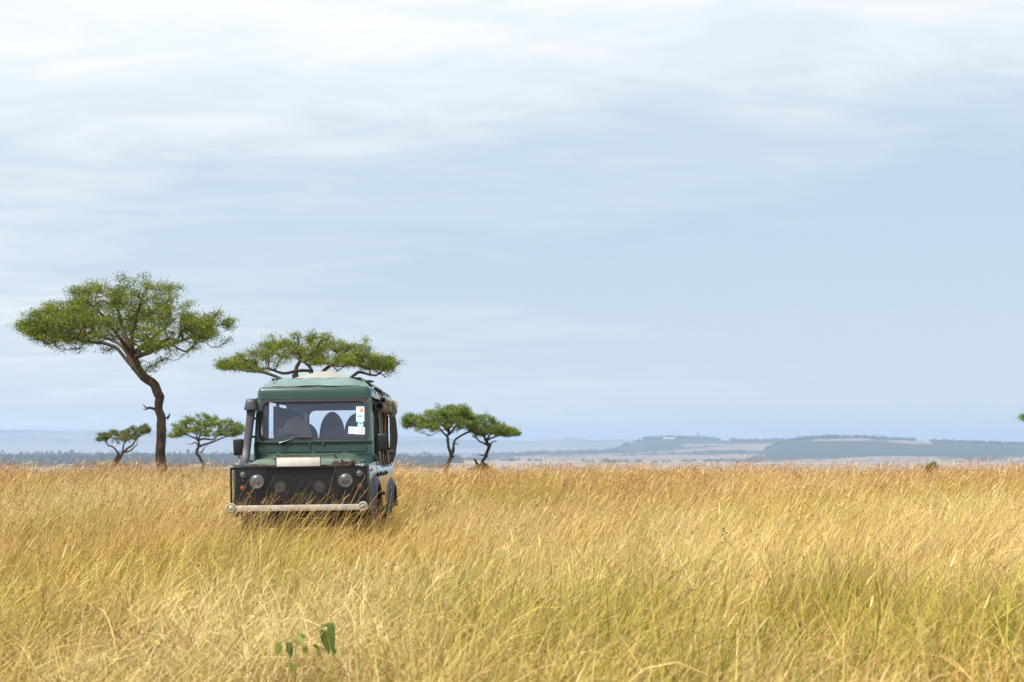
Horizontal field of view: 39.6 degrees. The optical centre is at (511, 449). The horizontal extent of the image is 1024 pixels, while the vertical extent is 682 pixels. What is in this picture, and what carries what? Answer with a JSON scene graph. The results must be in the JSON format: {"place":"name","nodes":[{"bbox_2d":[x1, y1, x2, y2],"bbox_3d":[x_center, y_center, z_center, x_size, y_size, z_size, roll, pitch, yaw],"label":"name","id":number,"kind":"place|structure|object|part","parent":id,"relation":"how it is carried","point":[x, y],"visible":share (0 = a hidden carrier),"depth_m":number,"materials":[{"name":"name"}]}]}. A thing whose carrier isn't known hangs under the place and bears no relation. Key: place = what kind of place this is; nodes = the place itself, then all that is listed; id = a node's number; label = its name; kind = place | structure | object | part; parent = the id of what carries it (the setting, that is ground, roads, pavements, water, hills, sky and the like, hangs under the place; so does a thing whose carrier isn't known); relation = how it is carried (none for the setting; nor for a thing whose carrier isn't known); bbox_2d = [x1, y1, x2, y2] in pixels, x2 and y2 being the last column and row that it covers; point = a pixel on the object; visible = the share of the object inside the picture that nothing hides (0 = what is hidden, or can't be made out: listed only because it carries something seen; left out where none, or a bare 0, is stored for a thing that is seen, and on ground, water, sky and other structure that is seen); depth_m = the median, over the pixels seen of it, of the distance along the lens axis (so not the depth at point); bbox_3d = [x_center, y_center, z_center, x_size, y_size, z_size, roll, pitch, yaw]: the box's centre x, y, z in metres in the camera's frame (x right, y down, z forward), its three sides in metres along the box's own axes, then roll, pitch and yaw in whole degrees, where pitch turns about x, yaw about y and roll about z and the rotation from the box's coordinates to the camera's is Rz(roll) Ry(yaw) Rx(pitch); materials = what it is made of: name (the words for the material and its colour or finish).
{"place":"outdoors","nodes":[
{"label":"outdoors","id":0,"kind":"place"},
{"bbox_2d":[0,429,1003,452],"bbox_3d":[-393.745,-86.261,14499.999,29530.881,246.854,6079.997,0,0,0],"label":"hills","id":1,"kind":"structure","parent":0,"point":[40,441],"depth_m":12143.38,"materials":[{"name":"blue"}]},
{"bbox_2d":[0,453,1023,681],"bbox_3d":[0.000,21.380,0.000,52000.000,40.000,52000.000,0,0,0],"label":"ground","id":2,"kind":"structure","parent":0,"point":[561,462],"depth_m":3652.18,"materials":[{"name":"yellow plant"}]},
{"bbox_2d":[5,270,240,481],"bbox_3d":[-14.982,-2.820,55.004,8.957,8.596,7.580,0,0,0],"label":"acacia tree","id":3,"kind":"object","parent":2,"relation":"on","point":[51,326],"visible":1,"depth_m":54.14,"materials":[{"name":"green plant"}]},
{"bbox_2d":[94,423,152,466],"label":"acacia tree","id":4,"kind":"object","parent":2,"relation":"on","point":[125,435],"visible":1,"depth_m":119.87,"materials":[{"name":"green plant"}]},
{"bbox_2d":[166,412,244,474],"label":"acacia tree","id":5,"kind":"object","parent":2,"relation":"on","point":[182,429],"visible":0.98,"depth_m":109.40,"materials":[{"name":"green plant"}]},
{"bbox_2d":[275,623,335,681],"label":"leafy weed","id":6,"kind":"object","parent":2,"relation":"on","point":[328,633],"visible":0.95,"depth_m":7.40,"materials":[{"name":"green plant"}]},
{"bbox_2d":[208,327,405,377],"bbox_3d":[-9.311,-1.966,64.953,9.004,7.255,7.383,0,0,0],"label":"acacia tree","id":7,"kind":"object","parent":2,"relation":"on","point":[316,356],"visible":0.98,"depth_m":64.12,"materials":[{"name":"green plant"}]},
{"bbox_2d":[226,371,397,545],"bbox_3d":[-2.768,0.121,20.092,2.110,2.520,4.656,-1,0,0],"label":"safari vehicle","id":8,"kind":"object","parent":2,"relation":"on","point":[293,453],"visible":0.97,"depth_m":19.40,"materials":[{"name":"green paint"}]},
{"bbox_3d":[-1.881,0.062,19.885,0.142,1.495,0.910,-1,0,0],"label":"door","id":9,"kind":"part","parent":8,"relation":"part of","materials":[{"name":"green paint"}]},
{"bbox_3d":[-1.868,0.501,20.743,0.116,0.615,0.865,-1,0,0],"label":"door","id":10,"kind":"part","parent":8,"relation":"part of","materials":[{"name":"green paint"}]},
{"bbox_2d":[0,449,760,467],"bbox_3d":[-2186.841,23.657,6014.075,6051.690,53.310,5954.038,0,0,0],"label":"distant woodland","id":11,"kind":"object","parent":2,"relation":"on","point":[72,457],"visible":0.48,"depth_m":3728.56,"materials":[{"name":"plant"}]},
{"bbox_2d":[399,402,481,471],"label":"acacia tree","id":12,"kind":"object","parent":2,"relation":"on","point":[450,415],"visible":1,"depth_m":87.41,"materials":[{"name":"green plant"}]},
{"bbox_2d":[471,462,493,477],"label":"bush","id":13,"kind":"object","parent":2,"relation":"on","point":[482,466],"visible":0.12,"depth_m":83.67,"materials":[{"name":"brown plant"}]},
{"bbox_2d":[468,412,521,464],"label":"acacia tree","id":14,"kind":"object","parent":2,"relation":"on","point":[497,429],"visible":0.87,"depth_m":89.72,"materials":[{"name":"green plant"}]},
{"bbox_2d":[720,527,730,552],"bbox_3d":[2.322,1.097,15.504,0.139,0.565,0.069,0,0,-14],"label":"stalk weed","id":15,"kind":"object","parent":2,"relation":"on","point":[724,537],"visible":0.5,"depth_m":15.50,"materials":[{"name":"yellow plant"}]},
{"bbox_2d":[924,461,937,475],"bbox_3d":[16.837,0.931,57.008,0.704,0.976,0.786,0,0,31],"label":"bush","id":16,"kind":"object","parent":2,"relation":"on","point":[929,464],"visible":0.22,"depth_m":56.91,"materials":[{"name":"green plant"}]},
{"bbox_2d":[1016,414,1023,422],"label":"acacia tree","id":17,"kind":"object","parent":2,"relation":"on","point":[1021,416],"visible":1,"depth_m":77.75,"materials":[{"name":"green plant"}]},
{"bbox_2d":[0,0,1023,441],"label":"sky","id":18,"kind":"structure","parent":0,"point":[584,219],"materials":[{"name":"blue"}]},
{"bbox_2d":[411,439,779,460],"bbox_3d":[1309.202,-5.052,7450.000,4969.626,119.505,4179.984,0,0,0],"label":"hills","id":19,"kind":"structure","parent":0,"point":[702,447],"depth_m":6213.32,"materials":[{"name":"blue"}]},
{"bbox_2d":[470,434,1023,456],"bbox_3d":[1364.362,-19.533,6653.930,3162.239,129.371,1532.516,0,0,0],"label":"hillside scrub","id":20,"kind":"object","parent":19,"relation":"on","point":[608,450],"visible":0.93,"depth_m":6327.94,"materials":[{"name":"plant"}]},
{"bbox_2d":[705,437,1023,461],"bbox_3d":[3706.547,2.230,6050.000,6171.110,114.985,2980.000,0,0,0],"label":"hills","id":21,"kind":"structure","parent":0,"point":[851,449],"depth_m":5130.52,"materials":[{"name":"blue"}]}
]}

